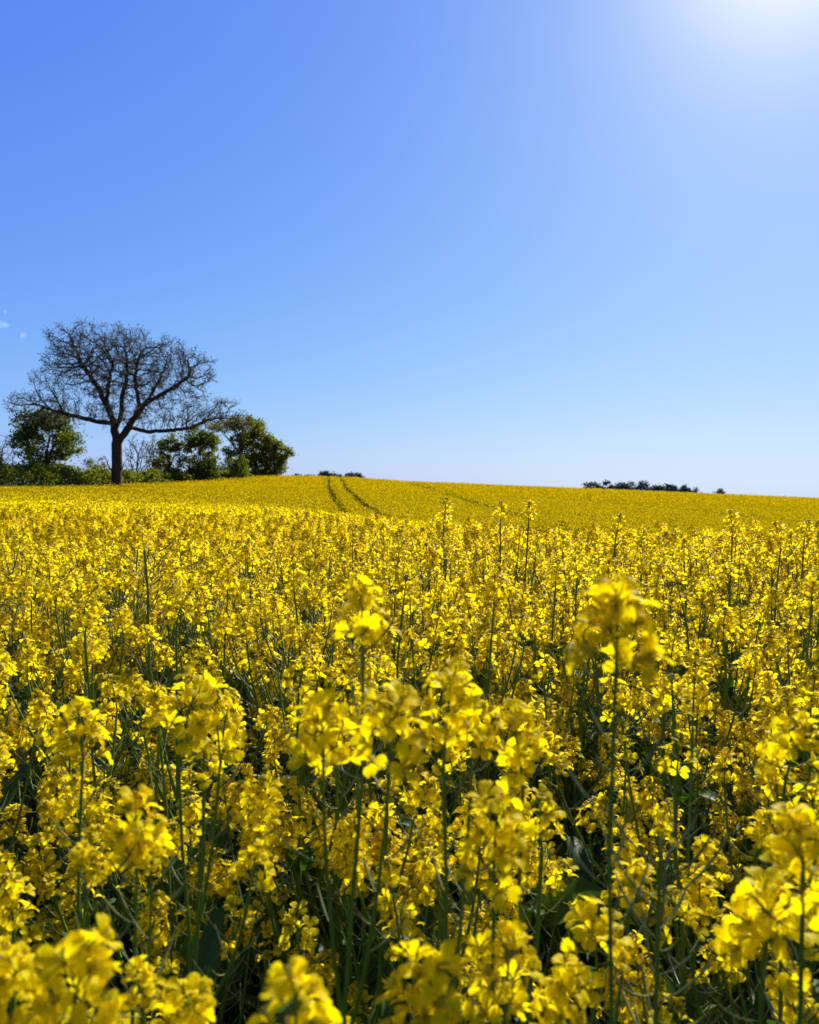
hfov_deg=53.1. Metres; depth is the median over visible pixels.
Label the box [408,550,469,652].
rape plant
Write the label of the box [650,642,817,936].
rape plant
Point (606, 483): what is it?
tree
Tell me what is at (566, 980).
rape plant
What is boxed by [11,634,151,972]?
rape plant
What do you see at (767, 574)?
rape plant
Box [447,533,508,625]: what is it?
rape plant
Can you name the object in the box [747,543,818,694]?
rape plant
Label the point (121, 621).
rape plant
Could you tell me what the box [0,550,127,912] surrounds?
rape plant
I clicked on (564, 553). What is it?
rape plant
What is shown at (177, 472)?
shrub
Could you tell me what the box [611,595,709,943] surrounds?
rape plant
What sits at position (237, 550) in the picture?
rape plant
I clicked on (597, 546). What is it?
rape plant
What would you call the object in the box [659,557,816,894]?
rape plant
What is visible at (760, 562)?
rape plant
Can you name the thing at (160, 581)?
rape plant
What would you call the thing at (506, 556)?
rape plant
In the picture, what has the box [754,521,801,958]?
rape plant
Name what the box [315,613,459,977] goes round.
rape plant
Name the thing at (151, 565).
rape plant
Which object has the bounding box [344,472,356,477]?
tree
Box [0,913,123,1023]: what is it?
rape plant
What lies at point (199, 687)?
rape plant
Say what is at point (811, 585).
rape plant
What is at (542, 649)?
rape plant
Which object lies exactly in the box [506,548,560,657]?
rape plant
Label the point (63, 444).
field tree
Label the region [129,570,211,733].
rape plant
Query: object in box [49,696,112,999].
rape plant
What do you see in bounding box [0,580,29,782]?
rape plant
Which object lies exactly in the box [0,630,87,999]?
rape plant
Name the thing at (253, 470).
shrub
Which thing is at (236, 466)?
bush
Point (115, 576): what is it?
rape plant
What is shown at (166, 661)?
rape plant
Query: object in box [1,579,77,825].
rape plant
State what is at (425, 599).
rape plant
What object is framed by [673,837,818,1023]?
rape plant
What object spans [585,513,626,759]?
rape plant
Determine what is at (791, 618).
rape plant
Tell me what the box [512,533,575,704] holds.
rape plant
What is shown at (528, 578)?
rape plant
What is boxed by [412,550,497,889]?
rape plant
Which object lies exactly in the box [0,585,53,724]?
rape plant
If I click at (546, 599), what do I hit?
rape plant
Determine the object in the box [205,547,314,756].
rape plant
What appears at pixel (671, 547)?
rape plant
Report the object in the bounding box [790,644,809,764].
rape plant
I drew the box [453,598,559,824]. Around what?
rape plant
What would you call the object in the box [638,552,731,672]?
rape plant
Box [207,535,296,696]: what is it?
rape plant
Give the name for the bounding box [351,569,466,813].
rape plant
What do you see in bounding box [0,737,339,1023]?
rape plant
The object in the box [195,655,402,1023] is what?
rape plant
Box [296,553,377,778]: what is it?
rape plant
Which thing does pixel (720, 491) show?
tree
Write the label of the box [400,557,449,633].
rape plant
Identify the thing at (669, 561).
rape plant
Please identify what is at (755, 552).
rape plant
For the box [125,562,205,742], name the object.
rape plant
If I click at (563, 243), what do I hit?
sky
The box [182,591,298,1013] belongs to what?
rape plant
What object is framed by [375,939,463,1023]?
rape plant
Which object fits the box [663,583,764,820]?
rape plant
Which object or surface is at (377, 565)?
rape plant
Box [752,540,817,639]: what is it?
rape plant
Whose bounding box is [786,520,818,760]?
rape plant
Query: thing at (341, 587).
rape plant
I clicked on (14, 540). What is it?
rape plant
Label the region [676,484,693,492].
tree
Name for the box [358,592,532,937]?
rape plant
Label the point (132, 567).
rape plant
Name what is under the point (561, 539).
rape plant
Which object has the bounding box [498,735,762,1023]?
rape plant
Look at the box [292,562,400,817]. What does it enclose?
rape plant
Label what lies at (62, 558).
rape plant
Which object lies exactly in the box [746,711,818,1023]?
rape plant
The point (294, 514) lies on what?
rapeseed crop
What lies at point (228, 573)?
rape plant
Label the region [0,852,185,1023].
rape plant
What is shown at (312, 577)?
rape plant
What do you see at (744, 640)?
rape plant
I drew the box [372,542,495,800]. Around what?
rape plant
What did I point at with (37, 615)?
rape plant
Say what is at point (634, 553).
rape plant
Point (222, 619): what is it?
rape plant
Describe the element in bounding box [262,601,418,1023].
rape plant
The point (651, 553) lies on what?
rape plant
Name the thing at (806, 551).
rape plant
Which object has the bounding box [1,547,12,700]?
rape plant
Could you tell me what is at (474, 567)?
rape plant
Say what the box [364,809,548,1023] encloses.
rape plant
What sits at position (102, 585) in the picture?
rape plant
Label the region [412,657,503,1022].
rape plant
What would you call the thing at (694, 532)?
rape plant
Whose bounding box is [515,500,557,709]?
rape plant
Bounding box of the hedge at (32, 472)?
[0,456,266,486]
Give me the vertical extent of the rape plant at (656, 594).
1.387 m
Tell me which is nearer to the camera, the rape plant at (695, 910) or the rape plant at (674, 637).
the rape plant at (695, 910)
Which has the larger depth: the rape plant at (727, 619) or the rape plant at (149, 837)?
the rape plant at (727, 619)
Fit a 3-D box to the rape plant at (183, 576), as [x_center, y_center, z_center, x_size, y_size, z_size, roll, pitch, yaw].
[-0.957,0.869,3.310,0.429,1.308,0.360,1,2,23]
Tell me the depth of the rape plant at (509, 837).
0.59 m
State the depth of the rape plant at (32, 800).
2.54 m
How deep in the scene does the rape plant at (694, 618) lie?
2.96 m
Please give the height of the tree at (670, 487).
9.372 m
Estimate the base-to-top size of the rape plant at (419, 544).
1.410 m
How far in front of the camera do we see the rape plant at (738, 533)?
3.81 m
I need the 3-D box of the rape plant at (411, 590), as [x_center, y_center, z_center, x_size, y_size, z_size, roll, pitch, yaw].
[-0.033,0.849,1.645,0.302,1.456,0.331,0,2,13]
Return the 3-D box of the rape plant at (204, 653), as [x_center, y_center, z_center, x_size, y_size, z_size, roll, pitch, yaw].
[-0.427,0.923,1.724,0.311,1.303,0.431,0,2,11]
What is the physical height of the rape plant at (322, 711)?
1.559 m
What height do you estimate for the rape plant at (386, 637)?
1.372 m
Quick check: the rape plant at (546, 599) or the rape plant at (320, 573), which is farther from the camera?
the rape plant at (320, 573)
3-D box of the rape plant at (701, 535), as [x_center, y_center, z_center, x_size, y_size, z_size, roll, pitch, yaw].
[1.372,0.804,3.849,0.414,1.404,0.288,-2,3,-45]
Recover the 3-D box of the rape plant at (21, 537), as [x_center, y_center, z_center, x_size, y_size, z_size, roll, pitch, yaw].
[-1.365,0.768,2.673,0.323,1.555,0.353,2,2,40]
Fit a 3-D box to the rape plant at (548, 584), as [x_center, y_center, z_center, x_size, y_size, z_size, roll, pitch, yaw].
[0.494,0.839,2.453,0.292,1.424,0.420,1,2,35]
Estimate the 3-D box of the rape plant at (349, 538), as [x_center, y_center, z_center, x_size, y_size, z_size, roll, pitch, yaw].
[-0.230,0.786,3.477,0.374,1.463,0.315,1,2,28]
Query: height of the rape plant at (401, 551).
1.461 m
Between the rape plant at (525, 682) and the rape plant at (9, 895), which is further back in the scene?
the rape plant at (525, 682)
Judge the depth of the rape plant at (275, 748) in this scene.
1.47 m
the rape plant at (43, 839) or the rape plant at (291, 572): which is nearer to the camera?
the rape plant at (43, 839)
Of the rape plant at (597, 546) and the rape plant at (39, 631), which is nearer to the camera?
the rape plant at (39, 631)
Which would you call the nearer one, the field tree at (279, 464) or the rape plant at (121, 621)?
the rape plant at (121, 621)
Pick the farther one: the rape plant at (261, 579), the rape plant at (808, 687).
the rape plant at (261, 579)
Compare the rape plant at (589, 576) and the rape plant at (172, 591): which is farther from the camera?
the rape plant at (589, 576)
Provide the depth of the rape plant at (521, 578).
3.93 m
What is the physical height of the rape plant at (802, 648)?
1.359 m
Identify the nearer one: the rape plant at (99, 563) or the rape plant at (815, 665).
the rape plant at (815, 665)
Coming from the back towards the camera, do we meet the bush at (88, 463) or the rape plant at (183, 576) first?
the bush at (88, 463)
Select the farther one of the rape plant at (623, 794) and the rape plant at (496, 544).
the rape plant at (496, 544)
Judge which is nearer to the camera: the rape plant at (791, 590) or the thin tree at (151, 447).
the rape plant at (791, 590)
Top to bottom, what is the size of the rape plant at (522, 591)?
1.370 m
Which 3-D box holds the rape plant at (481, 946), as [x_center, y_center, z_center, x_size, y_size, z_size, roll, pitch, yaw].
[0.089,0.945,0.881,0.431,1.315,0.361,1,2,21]
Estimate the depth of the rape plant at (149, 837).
0.64 m
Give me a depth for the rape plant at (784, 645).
1.99 m
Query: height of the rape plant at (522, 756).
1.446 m
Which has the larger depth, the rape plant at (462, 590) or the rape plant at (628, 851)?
the rape plant at (462, 590)
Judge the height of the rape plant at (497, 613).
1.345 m
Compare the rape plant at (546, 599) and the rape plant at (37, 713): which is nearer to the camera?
the rape plant at (37, 713)
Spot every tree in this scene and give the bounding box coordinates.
[0,433,16,466]
[3,315,251,484]
[6,404,91,469]
[122,433,152,471]
[138,435,165,468]
[149,432,191,471]
[179,425,227,480]
[204,413,267,465]
[235,420,277,474]
[259,439,298,474]
[317,470,332,477]
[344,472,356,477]
[351,471,364,477]
[581,481,601,488]
[600,479,616,489]
[614,481,631,489]
[632,480,654,490]
[653,484,666,491]
[663,483,677,491]
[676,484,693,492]
[714,488,725,493]
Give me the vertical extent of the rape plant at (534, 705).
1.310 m
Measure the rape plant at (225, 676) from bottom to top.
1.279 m
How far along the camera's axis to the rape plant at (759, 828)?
1.18 m
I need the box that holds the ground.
[28,628,770,1023]
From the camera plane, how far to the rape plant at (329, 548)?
3.19 m
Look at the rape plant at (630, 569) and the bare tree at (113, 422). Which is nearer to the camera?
the rape plant at (630, 569)
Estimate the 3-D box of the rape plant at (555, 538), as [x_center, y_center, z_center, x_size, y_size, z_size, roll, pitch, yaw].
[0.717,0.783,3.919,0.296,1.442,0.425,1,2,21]
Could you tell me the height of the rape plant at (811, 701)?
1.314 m
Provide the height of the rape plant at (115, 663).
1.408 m
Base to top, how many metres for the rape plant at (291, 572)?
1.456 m
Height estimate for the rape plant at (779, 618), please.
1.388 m
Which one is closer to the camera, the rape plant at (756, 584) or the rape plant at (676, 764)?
the rape plant at (676, 764)
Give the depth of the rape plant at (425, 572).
3.11 m
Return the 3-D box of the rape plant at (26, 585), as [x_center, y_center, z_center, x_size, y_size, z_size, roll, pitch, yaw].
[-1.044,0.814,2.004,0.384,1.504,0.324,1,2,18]
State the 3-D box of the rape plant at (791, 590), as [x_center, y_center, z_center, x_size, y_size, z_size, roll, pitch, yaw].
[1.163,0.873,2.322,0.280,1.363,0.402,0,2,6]
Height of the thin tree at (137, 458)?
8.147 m
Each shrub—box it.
[140,468,175,484]
[168,468,194,483]
[188,467,218,480]
[215,467,234,479]
[249,467,266,476]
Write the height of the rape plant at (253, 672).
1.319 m
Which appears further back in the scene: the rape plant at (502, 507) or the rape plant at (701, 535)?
the rape plant at (701, 535)
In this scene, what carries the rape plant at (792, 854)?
on the ground
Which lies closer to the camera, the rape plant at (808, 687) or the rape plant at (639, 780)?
the rape plant at (808, 687)
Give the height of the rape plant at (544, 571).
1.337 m
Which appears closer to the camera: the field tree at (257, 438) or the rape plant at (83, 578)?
the rape plant at (83, 578)
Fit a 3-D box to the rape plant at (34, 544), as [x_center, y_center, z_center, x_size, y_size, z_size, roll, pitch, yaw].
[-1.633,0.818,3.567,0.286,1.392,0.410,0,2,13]
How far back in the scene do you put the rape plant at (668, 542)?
3.63 m
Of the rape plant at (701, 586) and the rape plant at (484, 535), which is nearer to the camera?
the rape plant at (701, 586)
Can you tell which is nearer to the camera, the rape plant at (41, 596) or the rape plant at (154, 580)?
the rape plant at (41, 596)
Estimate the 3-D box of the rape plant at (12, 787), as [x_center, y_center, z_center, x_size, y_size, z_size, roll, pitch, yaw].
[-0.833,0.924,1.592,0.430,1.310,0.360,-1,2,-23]
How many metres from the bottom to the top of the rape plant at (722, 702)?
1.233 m
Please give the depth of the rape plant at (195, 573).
2.76 m
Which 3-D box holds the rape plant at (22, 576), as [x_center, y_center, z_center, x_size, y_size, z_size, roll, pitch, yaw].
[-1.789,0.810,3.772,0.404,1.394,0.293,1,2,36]
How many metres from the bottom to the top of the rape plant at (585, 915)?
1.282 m
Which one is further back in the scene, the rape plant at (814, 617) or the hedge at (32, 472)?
the hedge at (32, 472)
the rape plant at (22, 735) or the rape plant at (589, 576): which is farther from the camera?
the rape plant at (589, 576)
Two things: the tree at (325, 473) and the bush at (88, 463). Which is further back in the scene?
the tree at (325, 473)
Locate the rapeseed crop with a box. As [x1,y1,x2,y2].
[0,474,818,1023]
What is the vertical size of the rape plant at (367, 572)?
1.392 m
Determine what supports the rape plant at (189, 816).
on the ground
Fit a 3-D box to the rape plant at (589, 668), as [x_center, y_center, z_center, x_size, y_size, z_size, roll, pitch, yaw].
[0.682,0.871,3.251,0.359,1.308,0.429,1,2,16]
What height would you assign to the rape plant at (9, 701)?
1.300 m
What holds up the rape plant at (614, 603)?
on the ground
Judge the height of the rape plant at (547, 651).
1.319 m
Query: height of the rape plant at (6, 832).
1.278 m
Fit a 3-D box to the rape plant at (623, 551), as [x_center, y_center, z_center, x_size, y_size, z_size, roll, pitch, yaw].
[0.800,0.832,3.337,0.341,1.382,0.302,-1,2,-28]
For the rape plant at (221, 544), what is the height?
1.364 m
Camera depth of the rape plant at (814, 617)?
2.60 m
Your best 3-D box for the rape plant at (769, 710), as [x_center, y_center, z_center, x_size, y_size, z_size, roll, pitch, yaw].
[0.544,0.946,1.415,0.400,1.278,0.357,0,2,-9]
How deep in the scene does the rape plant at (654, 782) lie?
1.57 m
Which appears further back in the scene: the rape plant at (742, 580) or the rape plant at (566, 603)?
the rape plant at (742, 580)
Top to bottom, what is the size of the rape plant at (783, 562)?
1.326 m
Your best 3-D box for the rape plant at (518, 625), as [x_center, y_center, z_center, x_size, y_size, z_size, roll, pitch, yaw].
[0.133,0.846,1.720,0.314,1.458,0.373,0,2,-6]
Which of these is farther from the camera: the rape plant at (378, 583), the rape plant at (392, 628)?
the rape plant at (392, 628)
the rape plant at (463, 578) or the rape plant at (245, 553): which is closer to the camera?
the rape plant at (463, 578)
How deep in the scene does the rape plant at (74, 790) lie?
1.20 m
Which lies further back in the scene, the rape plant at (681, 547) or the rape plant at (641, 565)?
the rape plant at (641, 565)
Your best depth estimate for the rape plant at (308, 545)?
3.47 m
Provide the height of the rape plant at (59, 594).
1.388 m
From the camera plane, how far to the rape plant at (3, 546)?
3.10 m
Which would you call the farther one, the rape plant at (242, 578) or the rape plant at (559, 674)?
the rape plant at (242, 578)
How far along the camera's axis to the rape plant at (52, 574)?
3.18 m
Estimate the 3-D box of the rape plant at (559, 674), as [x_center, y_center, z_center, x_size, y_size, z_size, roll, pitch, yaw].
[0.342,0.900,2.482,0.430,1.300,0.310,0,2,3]
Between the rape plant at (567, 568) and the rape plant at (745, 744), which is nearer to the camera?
the rape plant at (745, 744)
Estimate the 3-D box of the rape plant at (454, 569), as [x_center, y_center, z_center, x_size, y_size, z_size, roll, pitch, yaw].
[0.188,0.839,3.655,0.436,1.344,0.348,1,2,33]
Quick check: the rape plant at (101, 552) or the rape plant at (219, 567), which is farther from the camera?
the rape plant at (101, 552)
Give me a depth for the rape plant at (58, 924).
1.32 m
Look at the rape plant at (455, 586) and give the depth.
3.03 m
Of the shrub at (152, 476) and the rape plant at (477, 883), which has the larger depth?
the shrub at (152, 476)
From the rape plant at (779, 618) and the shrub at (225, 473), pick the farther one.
the shrub at (225, 473)
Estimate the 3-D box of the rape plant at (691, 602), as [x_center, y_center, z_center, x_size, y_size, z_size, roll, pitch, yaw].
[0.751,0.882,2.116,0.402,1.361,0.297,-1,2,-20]
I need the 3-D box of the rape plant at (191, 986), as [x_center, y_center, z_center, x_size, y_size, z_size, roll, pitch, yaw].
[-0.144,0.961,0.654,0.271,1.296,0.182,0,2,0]
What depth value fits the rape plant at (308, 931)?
1.09 m
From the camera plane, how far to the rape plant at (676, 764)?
1.07 m
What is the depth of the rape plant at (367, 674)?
1.45 m
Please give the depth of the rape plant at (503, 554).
3.23 m
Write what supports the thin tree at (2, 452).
on the ground
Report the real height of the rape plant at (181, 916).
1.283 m
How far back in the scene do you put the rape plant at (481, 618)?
2.72 m
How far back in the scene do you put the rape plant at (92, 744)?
1.53 m
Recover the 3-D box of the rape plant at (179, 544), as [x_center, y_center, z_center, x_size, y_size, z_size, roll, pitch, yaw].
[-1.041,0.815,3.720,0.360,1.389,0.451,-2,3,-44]
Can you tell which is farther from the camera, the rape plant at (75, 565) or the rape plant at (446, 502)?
the rape plant at (75, 565)
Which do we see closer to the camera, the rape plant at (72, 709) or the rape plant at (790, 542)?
the rape plant at (72, 709)
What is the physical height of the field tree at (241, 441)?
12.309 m
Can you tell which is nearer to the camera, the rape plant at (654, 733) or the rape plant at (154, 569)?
the rape plant at (654, 733)
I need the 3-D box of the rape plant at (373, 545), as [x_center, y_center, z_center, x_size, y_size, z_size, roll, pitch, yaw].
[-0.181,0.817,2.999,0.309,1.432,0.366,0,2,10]
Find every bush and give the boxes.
[80,455,111,469]
[219,453,250,478]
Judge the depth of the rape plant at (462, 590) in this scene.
2.22 m
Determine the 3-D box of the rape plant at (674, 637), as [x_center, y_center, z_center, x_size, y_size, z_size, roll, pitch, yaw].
[0.569,0.898,1.599,0.336,1.363,0.298,-1,2,-33]
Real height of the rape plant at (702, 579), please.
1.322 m
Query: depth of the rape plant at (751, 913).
0.59 m
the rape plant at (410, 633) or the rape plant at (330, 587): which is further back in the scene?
the rape plant at (330, 587)
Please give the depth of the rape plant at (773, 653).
1.79 m
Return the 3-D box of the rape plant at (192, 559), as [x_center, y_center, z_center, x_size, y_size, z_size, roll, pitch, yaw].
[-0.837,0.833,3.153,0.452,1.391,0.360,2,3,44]
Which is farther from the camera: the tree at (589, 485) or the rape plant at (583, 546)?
the tree at (589, 485)
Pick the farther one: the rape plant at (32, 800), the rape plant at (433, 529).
the rape plant at (433, 529)
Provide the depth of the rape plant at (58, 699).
2.91 m
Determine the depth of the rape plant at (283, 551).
3.75 m
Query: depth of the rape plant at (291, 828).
1.23 m
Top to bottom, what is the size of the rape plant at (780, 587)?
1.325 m
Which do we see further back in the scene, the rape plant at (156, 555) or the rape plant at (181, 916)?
the rape plant at (156, 555)
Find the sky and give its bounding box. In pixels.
[0,0,818,497]
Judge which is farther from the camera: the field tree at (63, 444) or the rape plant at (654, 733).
the field tree at (63, 444)
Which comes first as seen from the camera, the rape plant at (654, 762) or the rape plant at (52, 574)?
the rape plant at (654, 762)
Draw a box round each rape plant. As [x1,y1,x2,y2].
[0,525,68,817]
[0,531,51,715]
[0,540,22,636]
[0,541,63,753]
[0,545,62,650]
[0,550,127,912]
[0,555,71,663]
[0,560,68,653]
[0,566,107,911]
[0,573,39,1006]
[0,577,114,906]
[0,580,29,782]
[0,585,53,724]
[0,595,184,992]
[0,607,160,946]
[0,627,197,1018]
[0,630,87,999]
[0,633,175,996]
[0,639,77,952]
[0,649,75,1003]
[0,662,53,863]
[0,690,286,1023]
[0,732,171,1005]
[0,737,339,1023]
[0,767,69,1016]
[0,823,174,1023]
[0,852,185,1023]
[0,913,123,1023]
[1,536,57,683]
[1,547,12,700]
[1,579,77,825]
[6,566,148,913]
[9,580,141,899]
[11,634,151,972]
[13,566,157,917]
[15,552,89,860]
[22,542,135,813]
[24,682,278,1023]
[35,559,114,656]
[37,586,277,1021]
[46,567,171,765]
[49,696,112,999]
[50,545,179,959]
[52,540,164,779]
[54,549,145,717]
[59,783,187,1023]
[62,572,165,809]
[65,526,172,956]
[67,563,181,950]
[69,543,143,768]
[79,579,204,853]
[81,546,156,791]
[82,524,140,641]
[84,679,291,1013]
[85,771,295,1023]
[90,643,283,1006]
[93,566,250,906]
[94,546,175,731]
[95,536,178,679]
[100,550,161,775]
[103,558,225,812]
[117,529,184,968]
[118,955,216,1023]
[122,574,223,907]
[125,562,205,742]
[128,600,241,794]
[129,566,214,757]
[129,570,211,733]
[141,534,206,659]
[143,539,214,660]
[145,539,236,709]
[145,548,249,733]
[146,661,246,1004]
[150,549,278,883]
[150,570,245,737]
[153,570,277,842]
[160,564,287,953]
[162,533,253,665]
[177,559,275,842]
[178,626,316,1007]
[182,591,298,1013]
[184,541,271,648]
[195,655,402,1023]
[197,553,252,663]
[202,543,266,612]
[202,649,404,954]
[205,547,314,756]
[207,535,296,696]
[211,592,343,999]
[212,544,286,842]
[214,560,259,724]
[217,588,322,950]
[227,610,384,962]
[227,718,442,1021]
[228,562,381,935]
[233,760,543,1023]
[234,541,318,703]
[236,544,313,707]
[242,583,396,928]
[248,956,341,1023]
[253,562,346,791]
[258,545,307,717]
[262,543,356,659]
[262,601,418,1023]
[263,560,406,832]
[269,584,391,895]
[275,574,428,1023]
[277,553,400,792]
[277,718,442,1016]
[280,567,386,788]
[280,579,378,930]
[281,537,366,653]
[283,547,370,618]
[288,645,487,1002]
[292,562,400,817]
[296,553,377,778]
[300,572,363,812]
[301,526,390,775]
[304,574,472,994]
[308,564,488,902]
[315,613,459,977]
[320,539,399,818]
[321,538,434,979]
[324,559,437,776]
[331,783,692,1023]
[332,596,478,833]
[332,797,639,1023]
[336,532,408,587]
[345,521,431,593]
[346,718,534,1023]
[349,601,529,977]
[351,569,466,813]
[354,558,411,795]
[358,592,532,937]
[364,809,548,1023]
[368,635,573,1003]
[371,560,472,772]
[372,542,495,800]
[373,570,482,836]
[375,565,453,753]
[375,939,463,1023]
[378,647,544,1023]
[379,544,498,789]
[387,538,471,610]
[388,536,479,617]
[398,518,462,721]
[399,567,567,1023]
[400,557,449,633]
[401,745,555,1011]
[403,575,489,818]
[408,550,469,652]
[411,550,477,628]
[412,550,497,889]
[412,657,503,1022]
[414,497,453,795]
[421,563,538,819]
[431,601,548,934]
[434,568,531,794]
[446,570,553,752]
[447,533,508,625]
[448,548,534,688]
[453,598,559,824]
[453,780,535,1023]
[455,539,506,683]
[456,532,542,695]
[458,586,572,893]
[461,653,664,1023]
[462,919,591,1023]
[463,535,529,584]
[464,597,566,932]
[466,614,590,1023]
[473,547,555,650]
[480,544,580,693]
[481,698,552,1023]
[483,582,615,964]
[485,559,635,946]
[487,564,567,694]
[488,501,526,773]
[494,580,613,820]
[498,549,590,730]
[498,615,671,884]
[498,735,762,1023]
[504,615,642,998]
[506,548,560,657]
[506,555,609,822]
[508,553,589,771]
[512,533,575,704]
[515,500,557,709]
[521,629,680,969]
[522,526,578,676]
[523,553,671,1014]
[526,535,597,823]
[526,563,596,777]
[534,591,649,959]
[536,550,596,706]
[537,673,818,1023]
[545,537,628,667]
[546,553,595,649]
[549,856,656,1023]
[559,560,668,844]
[560,541,637,747]
[561,572,674,1023]
[562,535,666,725]
[566,547,643,759]
[567,570,614,738]
[573,574,730,940]
[574,529,650,766]
[576,628,772,990]
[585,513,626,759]
[590,601,684,784]
[593,670,734,976]
[595,801,731,1023]
[597,582,699,805]
[599,627,800,1021]
[601,650,728,1023]
[602,747,818,1023]
[606,563,731,935]
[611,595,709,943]
[613,537,673,777]
[614,529,675,686]
[618,796,775,1023]
[619,590,768,994]
[621,782,818,1023]
[627,689,818,1010]
[630,557,717,748]
[634,535,711,704]
[635,553,740,675]
[636,536,742,896]
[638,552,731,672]
[640,577,770,861]
[644,598,734,787]
[647,545,743,841]
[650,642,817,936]
[653,539,740,665]
[654,530,730,615]
[657,536,759,720]
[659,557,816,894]
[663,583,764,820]
[665,534,717,613]
[665,605,781,979]
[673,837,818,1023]
[680,551,768,760]
[682,576,798,798]
[688,575,818,1015]
[691,688,818,976]
[693,659,818,979]
[698,548,755,655]
[702,526,785,659]
[702,565,818,968]
[703,552,801,709]
[703,557,781,706]
[709,670,818,973]
[711,553,793,786]
[713,571,794,816]
[713,867,818,1023]
[716,509,747,796]
[721,544,757,772]
[721,610,818,804]
[730,587,792,702]
[730,607,818,803]
[732,646,818,867]
[732,671,814,963]
[733,572,818,780]
[735,531,807,801]
[735,549,805,670]
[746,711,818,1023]
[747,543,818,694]
[750,801,818,1023]
[751,548,799,623]
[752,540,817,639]
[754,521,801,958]
[755,529,815,638]
[761,540,818,642]
[763,593,818,714]
[769,585,813,668]
[771,585,815,713]
[772,635,818,740]
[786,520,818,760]
[786,595,816,638]
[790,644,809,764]
[793,537,818,601]
[798,605,818,632]
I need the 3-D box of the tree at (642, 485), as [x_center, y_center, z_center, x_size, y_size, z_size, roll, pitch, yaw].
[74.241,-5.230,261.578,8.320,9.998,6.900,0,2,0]
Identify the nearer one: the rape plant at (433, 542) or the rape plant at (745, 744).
the rape plant at (745, 744)
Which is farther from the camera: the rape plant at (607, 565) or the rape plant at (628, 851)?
the rape plant at (607, 565)
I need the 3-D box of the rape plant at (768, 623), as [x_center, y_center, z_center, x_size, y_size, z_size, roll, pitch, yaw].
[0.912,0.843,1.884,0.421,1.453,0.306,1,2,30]
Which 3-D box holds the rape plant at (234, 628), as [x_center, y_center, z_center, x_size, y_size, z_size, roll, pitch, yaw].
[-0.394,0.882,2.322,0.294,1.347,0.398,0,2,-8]
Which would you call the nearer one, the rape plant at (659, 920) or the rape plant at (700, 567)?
the rape plant at (659, 920)
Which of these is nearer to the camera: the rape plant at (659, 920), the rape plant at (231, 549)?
the rape plant at (659, 920)
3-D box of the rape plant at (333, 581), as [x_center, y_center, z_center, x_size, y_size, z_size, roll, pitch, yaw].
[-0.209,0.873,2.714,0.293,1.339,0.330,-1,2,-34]
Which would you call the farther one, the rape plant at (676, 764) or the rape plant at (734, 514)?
the rape plant at (734, 514)
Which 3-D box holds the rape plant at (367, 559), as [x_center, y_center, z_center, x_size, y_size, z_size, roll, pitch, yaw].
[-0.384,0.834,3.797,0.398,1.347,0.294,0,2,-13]
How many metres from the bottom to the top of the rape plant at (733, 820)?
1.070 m
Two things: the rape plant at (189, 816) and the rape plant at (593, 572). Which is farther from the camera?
the rape plant at (593, 572)
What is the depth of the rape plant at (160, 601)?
2.42 m
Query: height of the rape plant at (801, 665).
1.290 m
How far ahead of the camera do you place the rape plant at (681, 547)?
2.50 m
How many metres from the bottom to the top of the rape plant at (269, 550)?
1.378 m
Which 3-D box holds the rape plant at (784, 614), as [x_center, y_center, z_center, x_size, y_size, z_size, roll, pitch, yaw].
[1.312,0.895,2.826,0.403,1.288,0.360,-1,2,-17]
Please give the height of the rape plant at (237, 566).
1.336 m
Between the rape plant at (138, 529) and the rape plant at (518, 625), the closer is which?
the rape plant at (518, 625)
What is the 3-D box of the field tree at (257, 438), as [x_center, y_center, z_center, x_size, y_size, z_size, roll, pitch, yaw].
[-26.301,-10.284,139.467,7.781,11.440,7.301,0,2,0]
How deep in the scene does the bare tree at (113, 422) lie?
93.93 m
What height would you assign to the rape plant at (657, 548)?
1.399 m
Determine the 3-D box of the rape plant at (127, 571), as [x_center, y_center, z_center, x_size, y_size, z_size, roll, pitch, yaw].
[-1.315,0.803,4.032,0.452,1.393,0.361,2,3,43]
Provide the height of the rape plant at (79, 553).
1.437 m
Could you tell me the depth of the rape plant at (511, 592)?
2.07 m
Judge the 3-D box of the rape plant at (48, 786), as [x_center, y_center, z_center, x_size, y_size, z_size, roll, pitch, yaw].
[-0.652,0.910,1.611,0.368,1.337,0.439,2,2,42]
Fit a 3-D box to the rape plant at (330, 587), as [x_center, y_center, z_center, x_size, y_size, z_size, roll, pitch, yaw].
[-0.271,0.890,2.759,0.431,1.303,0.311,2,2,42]
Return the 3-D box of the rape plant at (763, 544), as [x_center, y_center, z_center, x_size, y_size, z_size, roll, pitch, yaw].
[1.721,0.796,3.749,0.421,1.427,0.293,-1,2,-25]
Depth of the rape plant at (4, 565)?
3.70 m
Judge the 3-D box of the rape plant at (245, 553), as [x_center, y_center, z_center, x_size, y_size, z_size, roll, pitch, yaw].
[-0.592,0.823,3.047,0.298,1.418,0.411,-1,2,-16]
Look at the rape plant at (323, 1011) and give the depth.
0.43 m
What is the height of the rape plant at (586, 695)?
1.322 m
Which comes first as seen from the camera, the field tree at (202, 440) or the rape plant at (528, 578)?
the rape plant at (528, 578)
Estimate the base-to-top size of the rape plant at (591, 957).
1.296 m
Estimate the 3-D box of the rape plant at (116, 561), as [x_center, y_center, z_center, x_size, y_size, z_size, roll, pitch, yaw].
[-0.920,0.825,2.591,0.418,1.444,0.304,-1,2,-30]
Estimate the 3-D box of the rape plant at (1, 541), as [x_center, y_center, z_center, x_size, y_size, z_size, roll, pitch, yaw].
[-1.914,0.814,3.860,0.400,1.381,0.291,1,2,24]
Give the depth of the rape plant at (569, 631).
1.87 m
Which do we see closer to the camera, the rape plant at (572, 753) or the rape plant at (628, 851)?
the rape plant at (628, 851)
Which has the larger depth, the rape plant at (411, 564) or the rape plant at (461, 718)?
the rape plant at (411, 564)
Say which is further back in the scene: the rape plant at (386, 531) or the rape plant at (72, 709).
the rape plant at (386, 531)

